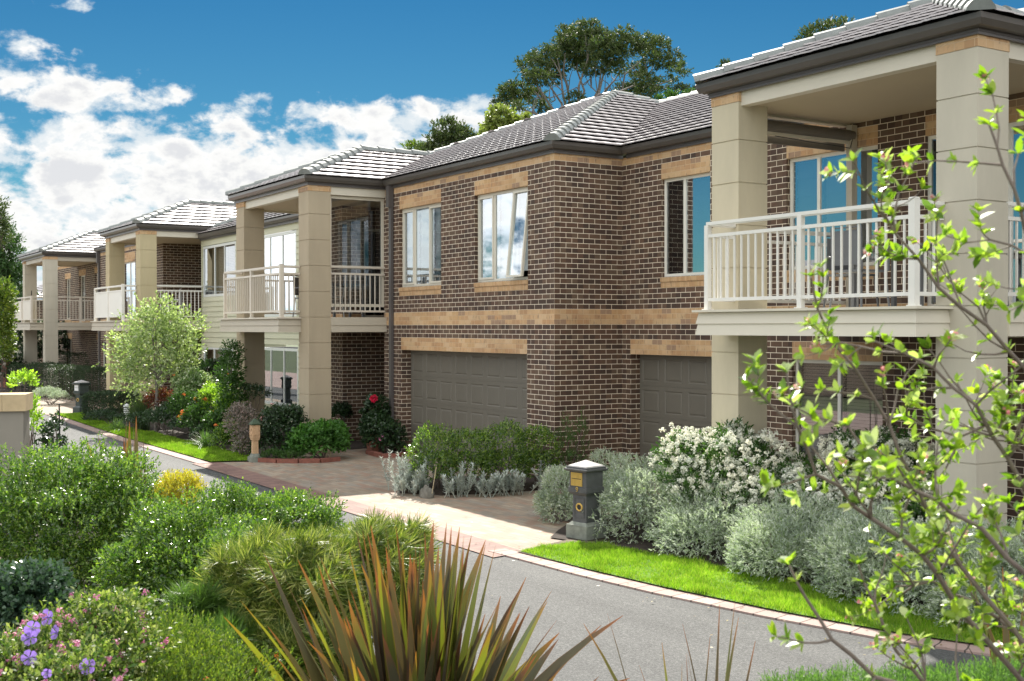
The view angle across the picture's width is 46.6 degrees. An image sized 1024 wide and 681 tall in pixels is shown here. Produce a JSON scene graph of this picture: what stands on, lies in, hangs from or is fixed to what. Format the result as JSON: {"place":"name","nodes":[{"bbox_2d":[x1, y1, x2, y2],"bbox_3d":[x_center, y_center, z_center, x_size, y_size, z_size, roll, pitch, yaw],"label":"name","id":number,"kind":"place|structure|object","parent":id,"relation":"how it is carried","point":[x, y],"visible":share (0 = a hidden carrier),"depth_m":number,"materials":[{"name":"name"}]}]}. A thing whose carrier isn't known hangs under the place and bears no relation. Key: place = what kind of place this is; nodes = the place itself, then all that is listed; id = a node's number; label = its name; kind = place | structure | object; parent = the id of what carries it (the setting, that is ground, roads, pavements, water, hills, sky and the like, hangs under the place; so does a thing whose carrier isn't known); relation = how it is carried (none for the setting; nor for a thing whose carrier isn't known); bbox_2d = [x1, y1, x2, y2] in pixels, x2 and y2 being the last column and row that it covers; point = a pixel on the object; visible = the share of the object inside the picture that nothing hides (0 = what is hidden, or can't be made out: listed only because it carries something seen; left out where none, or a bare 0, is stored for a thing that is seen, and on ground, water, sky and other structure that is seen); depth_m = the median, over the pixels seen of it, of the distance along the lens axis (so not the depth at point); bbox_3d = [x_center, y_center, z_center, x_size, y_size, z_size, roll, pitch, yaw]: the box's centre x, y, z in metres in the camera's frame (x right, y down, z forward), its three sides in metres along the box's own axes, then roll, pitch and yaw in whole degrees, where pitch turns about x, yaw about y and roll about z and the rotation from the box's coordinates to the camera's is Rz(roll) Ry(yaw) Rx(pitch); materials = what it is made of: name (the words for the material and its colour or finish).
{"place":"outdoors","nodes":[
{"label":"outdoors","id":0,"kind":"place"},
{"bbox_2d":[0,392,32,563],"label":"boundary wall","id":1,"kind":"structure","parent":0,"point":[15,408],"depth_m":12.75,"materials":[{"name":"beige concrete"}]},
{"bbox_2d":[6,368,42,392],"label":"leafy shoots","id":2,"kind":"object","parent":1,"relation":"on","point":[23,376],"visible":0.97,"depth_m":17.93,"materials":[{"name":"green plant"}]},
{"bbox_2d":[0,378,97,397],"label":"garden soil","id":3,"kind":"structure","parent":0,"point":[14,390],"depth_m":50.04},
{"bbox_2d":[0,195,16,251],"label":"leafy tree","id":4,"kind":"object","parent":3,"relation":"on","point":[4,230],"visible":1,"depth_m":58.01,"materials":[{"name":"green plant"}]},
{"bbox_2d":[0,276,19,392],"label":"tall shrub","id":5,"kind":"object","parent":3,"relation":"on","point":[7,320],"visible":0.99,"depth_m":43.92,"materials":[{"name":"green plant"}]},
{"bbox_2d":[0,214,37,377],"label":"conifer tree","id":6,"kind":"object","parent":3,"relation":"on","point":[11,267],"visible":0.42,"depth_m":61.68,"materials":[{"name":"green plant"}]},
{"bbox_2d":[0,318,69,383],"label":"flowering thicket","id":7,"kind":"object","parent":3,"relation":"on","point":[18,354],"visible":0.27,"depth_m":54.04,"materials":[{"name":"green plant"}]},
{"bbox_2d":[32,385,71,404],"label":"lavender bush","id":8,"kind":"object","parent":3,"relation":"on","point":[53,392],"visible":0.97,"depth_m":40.20,"materials":[{"name":"green plant"}]},
{"bbox_2d":[27,361,85,400],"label":"hedge","id":9,"kind":"object","parent":3,"relation":"on","point":[54,365],"visible":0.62,"depth_m":44.17,"materials":[{"name":"green plant"}]},
{"bbox_2d":[13,229,105,388],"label":"townhouse","id":10,"kind":"structure","parent":3,"relation":"on","point":[70,273],"depth_m":51.18,"materials":[{"name":"brown brick"}]},
{"bbox_2d":[90,199,299,425],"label":"townhouse","id":11,"kind":"structure","parent":3,"relation":"on","point":[187,247],"depth_m":36.41,"materials":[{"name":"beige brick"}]},
{"bbox_2d":[124,261,134,319],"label":"window","id":12,"kind":"structure","parent":11,"relation":"in","point":[129,272],"depth_m":43.24,"materials":[{"name":"clear glass"}]},
{"bbox_2d":[203,241,235,296],"bbox_3d":[-8.344,-2.099,35.643,0.910,1.550,2.980,0,1,-32],"label":"window","id":13,"kind":"structure","parent":11,"relation":"in","point":[218,259],"depth_m":36.21,"materials":[{"name":"clear glass"}]},
{"bbox_2d":[264,230,296,316],"bbox_3d":[-6.222,-1.729,31.492,0.060,2.200,2.830,0,1,-32],"label":"window","id":14,"kind":"structure","parent":11,"relation":"in","point":[279,248],"depth_m":31.19,"materials":[{"name":"white glass"}]},
{"bbox_2d":[264,347,298,406],"bbox_3d":[-5.836,0.948,31.712,0.910,1.520,2.920,0,1,-32],"label":"window","id":15,"kind":"structure","parent":11,"relation":"in","point":[281,363],"depth_m":32.90,"materials":[{"name":"clear glass"}]},
{"bbox_2d":[33,396,122,414],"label":"driveway","id":16,"kind":"structure","parent":0,"point":[66,406],"depth_m":39.95,"materials":[{"name":"concrete"}]},
{"bbox_2d":[58,364,106,400],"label":"hedge","id":17,"kind":"object","parent":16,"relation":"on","point":[94,369],"visible":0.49,"depth_m":43.23,"materials":[{"name":"green plant"}]},
{"bbox_2d":[54,411,248,461],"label":"lawn grass","id":18,"kind":"structure","parent":0,"point":[172,443],"depth_m":26.47,"materials":[{"name":"plant"}]},
{"bbox_2d":[0,518,336,680],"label":"garden soil","id":19,"kind":"structure","parent":0,"point":[88,584],"depth_m":12.65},
{"bbox_2d":[30,392,44,485],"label":"leafy shoots","id":20,"kind":"object","parent":19,"relation":"on","point":[37,417],"visible":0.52,"depth_m":15.51,"materials":[{"name":"green plant"}]},
{"bbox_2d":[0,554,83,634],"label":"shrub","id":21,"kind":"object","parent":19,"relation":"on","point":[24,583],"visible":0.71,"depth_m":7.48,"materials":[{"name":"green plant"}]},
{"bbox_2d":[33,409,70,545],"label":"young plant","id":22,"kind":"object","parent":19,"relation":"on","point":[46,429],"visible":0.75,"depth_m":12.97,"materials":[{"name":"green plant"}]},
{"bbox_2d":[0,431,175,613],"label":"garden shrub","id":23,"kind":"object","parent":19,"relation":"on","point":[102,497],"visible":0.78,"depth_m":9.92,"materials":[{"name":"green plant"}]},
{"bbox_2d":[0,582,184,680],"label":"flowering bush","id":24,"kind":"object","parent":19,"relation":"on","point":[46,644],"visible":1,"depth_m":5.23,"materials":[{"name":"green plant"}]},
{"bbox_2d":[87,419,151,588],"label":"flax plant","id":25,"kind":"object","parent":19,"relation":"on","point":[126,445],"visible":0.09,"depth_m":11.89,"materials":[{"name":"plant"}]},
{"bbox_2d":[147,468,208,557],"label":"garden shrub","id":26,"kind":"object","parent":19,"relation":"on","point":[175,482],"visible":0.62,"depth_m":11.28,"materials":[{"name":"yellow plant"}]},
{"bbox_2d":[105,598,302,680],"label":"plant","id":27,"kind":"object","parent":19,"relation":"on","point":[203,658],"visible":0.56,"depth_m":5.65,"materials":[{"name":"green plant"}]},
{"bbox_2d":[155,572,273,680],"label":"feathery bush","id":28,"kind":"object","parent":19,"relation":"on","point":[210,603],"visible":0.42,"depth_m":6.77,"materials":[{"name":"green plant"}]},
{"bbox_2d":[80,475,351,616],"bbox_3d":[-2.061,1.763,8.589,1.495,1.544,2.186,0,1,18],"label":"garden shrub","id":29,"kind":"object","parent":19,"relation":"on","point":[145,556],"visible":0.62,"depth_m":8.24,"materials":[{"name":"green plant"}]},
{"bbox_2d":[189,514,310,680],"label":"feathery bush","id":30,"kind":"object","parent":19,"relation":"on","point":[229,560],"visible":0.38,"depth_m":6.94,"materials":[{"name":"green plant"}]},
{"bbox_2d":[235,518,373,680],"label":"feathery bush","id":31,"kind":"object","parent":19,"relation":"on","point":[310,550],"visible":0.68,"depth_m":6.78,"materials":[{"name":"green plant"}]},
{"bbox_2d":[322,505,445,645],"bbox_3d":[-0.870,1.772,7.448,0.954,1.541,1.165,0,1,-3],"label":"feathery bush","id":32,"kind":"object","parent":19,"relation":"on","point":[408,531],"visible":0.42,"depth_m":7.35,"materials":[{"name":"green plant"}]},
{"bbox_2d":[211,521,628,680],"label":"flax plant","id":33,"kind":"object","parent":19,"relation":"on","point":[416,638],"visible":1,"depth_m":5.39,"materials":[{"name":"plant"}]},
{"bbox_2d":[583,604,754,680],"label":"flax plant","id":34,"kind":"object","parent":19,"relation":"on","point":[728,670],"visible":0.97,"depth_m":5.06,"materials":[{"name":"plant"}]},
{"bbox_2d":[758,658,949,680],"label":"soft shrub","id":35,"kind":"object","parent":19,"relation":"on","point":[903,675],"visible":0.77,"depth_m":4.43,"materials":[{"name":"green plant"}]},
{"bbox_2d":[915,652,1023,680],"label":"soft shrub","id":36,"kind":"object","parent":19,"relation":"on","point":[982,672],"visible":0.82,"depth_m":4.17,"materials":[{"name":"green plant"}]},
{"bbox_2d":[960,567,1023,680],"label":"flax plant","id":37,"kind":"object","parent":19,"relation":"on","point":[1006,636],"visible":0.3,"depth_m":8.14,"materials":[{"name":"plant"}]},
{"bbox_2d":[101,412,366,460],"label":"garden soil","id":38,"kind":"structure","parent":0,"point":[354,444],"depth_m":28.42,"materials":[{"name":"soil"}]},
{"bbox_2d":[72,380,90,412],"bbox_3d":[-13.148,1.713,36.294,0.411,1.022,0.411,0,1,38],"label":"mailbox","id":39,"kind":"object","parent":38,"relation":"on","point":[81,387],"visible":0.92,"depth_m":36.17,"materials":[{"name":"grey plastic"}]},
{"bbox_2d":[80,389,141,420],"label":"hedge","id":40,"kind":"object","parent":38,"relation":"on","point":[109,400],"visible":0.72,"depth_m":32.95,"materials":[{"name":"green plant"}]},
{"bbox_2d":[91,290,210,430],"bbox_3d":[-9.048,0.513,29.840,2.804,3.570,2.585,0,1,-32],"label":"tree","id":41,"kind":"object","parent":38,"relation":"on","point":[140,334],"visible":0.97,"depth_m":29.77,"materials":[{"name":"green plant"}]},
{"bbox_2d":[139,387,172,429],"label":"garden shrub","id":42,"kind":"object","parent":38,"relation":"on","point":[163,393],"visible":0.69,"depth_m":30.11,"materials":[{"name":"brown plant"}]},
{"bbox_2d":[123,399,214,438],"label":"groundcover plant","id":43,"kind":"object","parent":38,"relation":"on","point":[154,415],"visible":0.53,"depth_m":28.20,"materials":[{"name":"green plant"}]},
{"bbox_2d":[172,365,217,432],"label":"garden shrub","id":44,"kind":"object","parent":38,"relation":"on","point":[198,378],"visible":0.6,"depth_m":29.24,"materials":[{"name":"green plant"}]},
{"bbox_2d":[163,388,228,441],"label":"garden shrub","id":45,"kind":"object","parent":38,"relation":"on","point":[193,407],"visible":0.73,"depth_m":27.16,"materials":[{"name":"green plant"}]},
{"bbox_2d":[198,380,240,418],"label":"garden shrub","id":46,"kind":"object","parent":38,"relation":"on","point":[211,391],"visible":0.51,"depth_m":27.22,"materials":[{"name":"green plant"}]},
{"bbox_2d":[206,420,250,453],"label":"garden shrub","id":47,"kind":"object","parent":38,"relation":"on","point":[218,434],"visible":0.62,"depth_m":25.10,"materials":[{"name":"green plant"}]},
{"bbox_2d":[212,338,251,441],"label":"climbing plant","id":48,"kind":"object","parent":38,"relation":"on","point":[232,379],"visible":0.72,"depth_m":26.84,"materials":[{"name":"green plant"}]},
{"bbox_2d":[248,419,261,461],"bbox_3d":[-5.019,1.944,23.196,0.220,0.840,0.220,0,1,-32],"label":"garden ornament","id":49,"kind":"object","parent":38,"relation":"on","point":[254,433],"visible":0.98,"depth_m":23.14,"materials":[{"name":"stone"}]},
{"bbox_2d":[247,401,308,456],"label":"shrub","id":50,"kind":"object","parent":38,"relation":"on","point":[276,418],"visible":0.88,"depth_m":23.58,"materials":[{"name":"green plant"}]},
{"bbox_2d":[281,418,353,457],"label":"garden shrub","id":51,"kind":"object","parent":38,"relation":"on","point":[331,435],"visible":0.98,"depth_m":23.36,"materials":[{"name":"green plant"}]},
{"bbox_2d":[221,448,686,549],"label":"driveway","id":52,"kind":"structure","parent":0,"point":[495,518],"depth_m":18.08,"materials":[{"name":"concrete"}]},
{"bbox_2d":[258,457,340,462],"bbox_3d":[-4.138,2.325,23.082,1.593,0.080,0.376,0,1,-5],"label":"brick edging","id":53,"kind":"object","parent":52,"relation":"on","point":[303,460],"visible":1,"depth_m":22.98,"materials":[{"name":"brick"}]},
{"bbox_2d":[366,434,385,451],"bbox_3d":[-2.861,2.149,25.004,0.381,0.384,0.381,0,1,-32],"label":"planter","id":54,"kind":"object","parent":52,"relation":"on","point":[373,448],"visible":0.22,"depth_m":24.86,"materials":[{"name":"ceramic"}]},
{"bbox_2d":[356,392,410,452],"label":"rose bush","id":55,"kind":"object","parent":54,"relation":"in","point":[378,421],"visible":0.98,"depth_m":24.52,"materials":[{"name":"green plant"}]},
{"bbox_2d":[218,90,660,481],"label":"townhouse","id":56,"kind":"structure","parent":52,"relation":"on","point":[486,267],"depth_m":23.13,"materials":[{"name":"brown brick"}]},
{"bbox_2d":[364,229,383,316],"bbox_3d":[-3.295,-1.569,28.133,0.900,2.050,0.860,0,1,-32],"label":"window","id":57,"kind":"structure","parent":56,"relation":"in","point":[371,236],"depth_m":28.59,"materials":[{"name":"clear glass"}]},
{"bbox_2d":[399,202,440,295],"bbox_3d":[-1.817,-1.820,24.018,0.152,1.806,1.790,0,1,-32],"label":"window","id":58,"kind":"structure","parent":56,"relation":"in","point":[421,224],"depth_m":24.07,"materials":[{"name":"clear glass"}]},
{"bbox_2d":[411,350,526,471],"bbox_3d":[-0.806,1.288,22.834,0.050,2.147,4.810,0,1,-32],"label":"garage door","id":59,"kind":"structure","parent":56,"relation":"in","point":[456,389],"depth_m":22.86,"materials":[{"name":"metal"}]},
{"bbox_2d":[474,186,527,291],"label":"window","id":60,"kind":"structure","parent":56,"relation":"in","point":[502,215],"depth_m":21.65,"materials":[{"name":"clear glass"}]},
{"bbox_2d":[398,475,566,494],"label":"island bed soil","id":61,"kind":"structure","parent":52,"relation":"on","point":[529,483],"depth_m":18.91,"materials":[{"name":"soil"}]},
{"bbox_2d":[378,449,437,495],"bbox_3d":[-1.560,2.066,18.872,0.891,0.694,1.210,0,1,-21],"label":"dusty miller","id":62,"kind":"object","parent":61,"relation":"on","point":[420,473],"visible":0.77,"depth_m":18.80,"materials":[{"name":"plant"}]},
{"bbox_2d":[392,469,429,495],"bbox_3d":[-1.632,2.199,18.592,0.675,0.435,0.566,1,1,45],"label":"dusty miller","id":63,"kind":"object","parent":61,"relation":"on","point":[399,482],"visible":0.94,"depth_m":18.50,"materials":[{"name":"plant"}]},
{"bbox_2d":[404,420,466,487],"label":"garden shrub","id":64,"kind":"object","parent":61,"relation":"on","point":[436,458],"visible":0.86,"depth_m":18.75,"materials":[{"name":"green plant"}]},
{"bbox_2d":[438,426,499,486],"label":"garden shrub","id":65,"kind":"object","parent":61,"relation":"on","point":[468,455],"visible":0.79,"depth_m":18.83,"materials":[{"name":"green plant"}]},
{"bbox_2d":[472,470,506,497],"bbox_3d":[-0.385,2.224,18.359,0.554,0.387,0.444,0,1,28],"label":"dusty miller","id":66,"kind":"object","parent":61,"relation":"on","point":[480,484],"visible":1,"depth_m":18.34,"materials":[{"name":"plant"}]},
{"bbox_2d":[473,416,536,482],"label":"garden shrub","id":67,"kind":"object","parent":61,"relation":"on","point":[505,454],"visible":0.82,"depth_m":18.93,"materials":[{"name":"green plant"}]},
{"bbox_2d":[511,423,566,488],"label":"garden shrub","id":68,"kind":"object","parent":61,"relation":"on","point":[544,455],"visible":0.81,"depth_m":19.05,"materials":[{"name":"green plant"}]},
{"bbox_2d":[553,406,591,484],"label":"upright shrub","id":69,"kind":"object","parent":52,"relation":"on","point":[570,454],"visible":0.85,"depth_m":19.19,"materials":[{"name":"green plant"}]},
{"bbox_2d":[589,446,643,509],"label":"lavender bush","id":70,"kind":"object","parent":52,"relation":"on","point":[610,456],"visible":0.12,"depth_m":17.09,"materials":[{"name":"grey plant"}]},
{"bbox_2d":[615,0,1023,565],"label":"townhouse","id":71,"kind":"structure","parent":52,"relation":"on","point":[735,208],"depth_m":14.91,"materials":[{"name":"brown brick"}]},
{"bbox_2d":[640,355,712,481],"bbox_3d":[2.883,1.321,19.634,0.050,2.147,2.400,0,1,-32],"label":"garage door","id":72,"kind":"structure","parent":71,"relation":"in","point":[677,390],"depth_m":19.91,"materials":[{"name":"metal"}]},
{"bbox_2d":[660,172,709,287],"bbox_3d":[3.177,-1.774,19.509,0.922,1.806,1.210,0,1,-32],"label":"window","id":73,"kind":"structure","parent":71,"relation":"in","point":[686,198],"depth_m":19.38,"materials":[{"name":"clear glass"}]},
{"bbox_2d":[787,145,877,281],"bbox_3d":[4.505,-1.744,16.687,0.152,1.806,1.680,0,1,-32],"label":"window","id":74,"kind":"structure","parent":71,"relation":"in","point":[808,192],"depth_m":16.83,"materials":[{"name":"blue glass"}]},
{"bbox_2d":[796,359,882,470],"bbox_3d":[4.928,1.040,16.860,0.830,1.530,1.650,0,1,-32],"label":"window","id":75,"kind":"structure","parent":71,"relation":"in","point":[868,415],"depth_m":16.91,"materials":[{"name":"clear glass"}]},
{"bbox_2d":[823,235,878,307],"bbox_3d":[4.247,-0.853,14.890,0.519,0.941,0.495,0,1,-32],"label":"outdoor chair","id":76,"kind":"object","parent":71,"relation":"on","point":[828,262],"visible":0.14,"depth_m":14.95,"materials":[{"name":"brown wood"}]},
{"bbox_2d":[829,225,889,306],"bbox_3d":[4.040,-0.841,13.813,0.495,0.941,0.519,0,1,-32],"label":"outdoor chair","id":77,"kind":"object","parent":71,"relation":"on","point":[846,248],"visible":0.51,"depth_m":13.70,"materials":[{"name":"grey metal"}]},
{"bbox_2d":[851,243,931,306],"bbox_3d":[4.685,-0.743,14.103,0.840,0.735,1.100,0,1,-32],"label":"outdoor table","id":78,"kind":"object","parent":71,"relation":"on","point":[854,290],"visible":0.16,"depth_m":14.30,"materials":[{"name":"brown wood"}]},
{"bbox_2d":[927,121,1023,305],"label":"balcony door","id":79,"kind":"structure","parent":71,"relation":"in","point":[1013,136],"depth_m":14.30,"materials":[{"name":"clear glass"}]},
{"bbox_2d":[0,0,1023,299],"label":"sky","id":80,"kind":"structure","parent":0,"point":[112,112],"materials":[{"name":"blue"}]},
{"bbox_2d":[42,345,986,645],"bbox_3d":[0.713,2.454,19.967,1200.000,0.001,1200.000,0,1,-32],"label":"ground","id":81,"kind":"structure","parent":0,"point":[556,561],"depth_m":12.77,"materials":[{"name":"concrete"}]},
{"bbox_2d":[412,113,480,150],"bbox_3d":[-2.119,-2.725,40.043,2.508,9.788,1.680,0,1,2],"label":"background tree","id":82,"kind":"object","parent":81,"relation":"on","point":[455,131],"visible":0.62,"depth_m":39.68,"materials":[{"name":"green plant"}]},
{"bbox_2d":[477,102,531,134],"bbox_3d":[-0.217,-2.502,36.031,2.094,9.429,1.457,0,1,13],"label":"background tree","id":83,"kind":"object","parent":81,"relation":"on","point":[494,120],"visible":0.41,"depth_m":35.78,"materials":[{"name":"green plant"}]},
{"bbox_2d":[48,415,1014,657],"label":"kerb strip","id":84,"kind":"object","parent":81,"relation":"on","point":[729,605],"visible":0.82,"depth_m":11.44,"materials":[{"name":"concrete"}]},
{"bbox_2d":[489,16,694,116],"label":"gum tree","id":85,"kind":"object","parent":81,"relation":"on","point":[591,40],"visible":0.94,"depth_m":41.50,"materials":[{"name":"green plant"}]},
{"bbox_2d":[521,540,1019,645],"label":"lawn turf","id":86,"kind":"structure","parent":81,"relation":"on","point":[758,581],"depth_m":11.85,"materials":[{"name":"plant"}]},
{"bbox_2d":[792,15,854,40],"bbox_3d":[10.529,-4.393,40.075,2.164,13.095,1.503,0,1,0],"label":"background tree","id":87,"kind":"object","parent":81,"relation":"on","point":[827,22],"visible":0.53,"depth_m":39.74,"materials":[{"name":"green plant"}]},
{"bbox_2d":[30,411,1011,680],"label":"road","id":88,"kind":"structure","parent":0,"point":[646,629],"depth_m":10.31,"materials":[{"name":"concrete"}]},
{"bbox_2d":[192,462,519,556],"bbox_3d":[-2.981,2.417,18.343,0.540,0.001,11.100,0,1,-32],"label":"driveway red border","id":89,"kind":"object","parent":88,"relation":"on","point":[476,544],"visible":0.6,"depth_m":17.38,"materials":[{"name":"concrete"}]},
{"bbox_2d":[551,506,1023,618],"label":"garden bed soil","id":90,"kind":"structure","parent":0,"point":[645,545],"depth_m":14.18,"materials":[{"name":"soil"}]},
{"bbox_2d":[532,462,599,523],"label":"lavender bush","id":91,"kind":"object","parent":90,"relation":"on","point":[548,500],"visible":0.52,"depth_m":15.92,"materials":[{"name":"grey plant"}]},
{"bbox_2d":[564,460,607,540],"bbox_3d":[0.920,1.967,14.745,0.391,0.973,0.391,-1,1,-42],"label":"mailbox","id":92,"kind":"object","parent":90,"relation":"on","point":[585,481],"visible":1,"depth_m":14.64,"materials":[{"name":"concrete"}]},
{"bbox_2d":[580,451,741,543],"bbox_3d":[2.048,1.931,15.042,2.564,1.182,2.178,0,1,-32],"label":"lavender bush","id":93,"kind":"object","parent":90,"relation":"on","point":[622,494],"visible":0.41,"depth_m":14.60,"materials":[{"name":"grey plant"}]},
{"bbox_2d":[643,475,812,561],"bbox_3d":[2.523,2.047,13.831,2.032,0.980,1.776,0,1,-3],"label":"lavender bush","id":94,"kind":"object","parent":90,"relation":"on","point":[687,524],"visible":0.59,"depth_m":13.54,"materials":[{"name":"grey plant"}]},
{"bbox_2d":[645,416,845,535],"bbox_3d":[2.848,1.692,14.081,1.980,1.556,2.711,0,1,-32],"label":"white flowering shrub","id":95,"kind":"object","parent":90,"relation":"on","point":[704,459],"visible":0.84,"depth_m":13.98,"materials":[{"name":"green plant"}]},
{"bbox_2d":[722,485,882,582],"bbox_3d":[3.073,2.038,12.630,1.910,0.994,1.618,0,1,-32],"label":"lavender bush","id":96,"kind":"object","parent":90,"relation":"on","point":[760,547],"visible":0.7,"depth_m":12.36,"materials":[{"name":"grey plant"}]},
{"bbox_2d":[770,423,934,536],"bbox_3d":[4.053,1.710,13.387,1.960,1.530,1.850,0,1,-32],"label":"white flowering shrub","id":97,"kind":"object","parent":90,"relation":"on","point":[847,440],"visible":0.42,"depth_m":13.28,"materials":[{"name":"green plant"}]},
{"bbox_2d":[800,498,954,603],"bbox_3d":[3.509,2.041,11.691,1.692,0.972,1.603,0,1,-32],"label":"lavender bush","id":98,"kind":"object","parent":90,"relation":"on","point":[837,544],"visible":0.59,"depth_m":11.38,"materials":[{"name":"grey plant"}]},
{"bbox_2d":[859,517,1023,626],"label":"lavender bush","id":99,"kind":"object","parent":90,"relation":"on","point":[927,592],"visible":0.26,"depth_m":10.70,"materials":[{"name":"grey plant"}]},
{"bbox_2d":[932,516,1023,629],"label":"lavender bush","id":100,"kind":"object","parent":90,"relation":"on","point":[1019,543],"visible":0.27,"depth_m":10.18,"materials":[{"name":"grey plant"}]},
{"bbox_2d":[738,64,1023,680],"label":"crab apple tree","id":101,"kind":"object","parent":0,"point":[880,461],"visible":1,"depth_m":2.88,"materials":[{"name":"green plant"}]},
{"bbox_2d":[899,491,934,523],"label":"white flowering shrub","id":102,"kind":"object","parent":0,"point":[913,506],"visible":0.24,"depth_m":12.45,"materials":[{"name":"green plant"}]},
{"label":"far lawn turf","id":103,"kind":"structure","parent":0,"visible":0},
{"bbox_2d":[84,408,131,424],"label":"plant","id":104,"kind":"object","parent":103,"relation":"on","point":[113,415],"visible":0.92,"depth_m":31.62,"materials":[{"name":"green plant"}]},
{"bbox_2d":[222,401,261,455],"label":"garden shrub","id":105,"kind":"object","parent":103,"relation":"on","point":[243,426],"visible":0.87,"depth_m":23.74,"materials":[{"name":"grey plant"}]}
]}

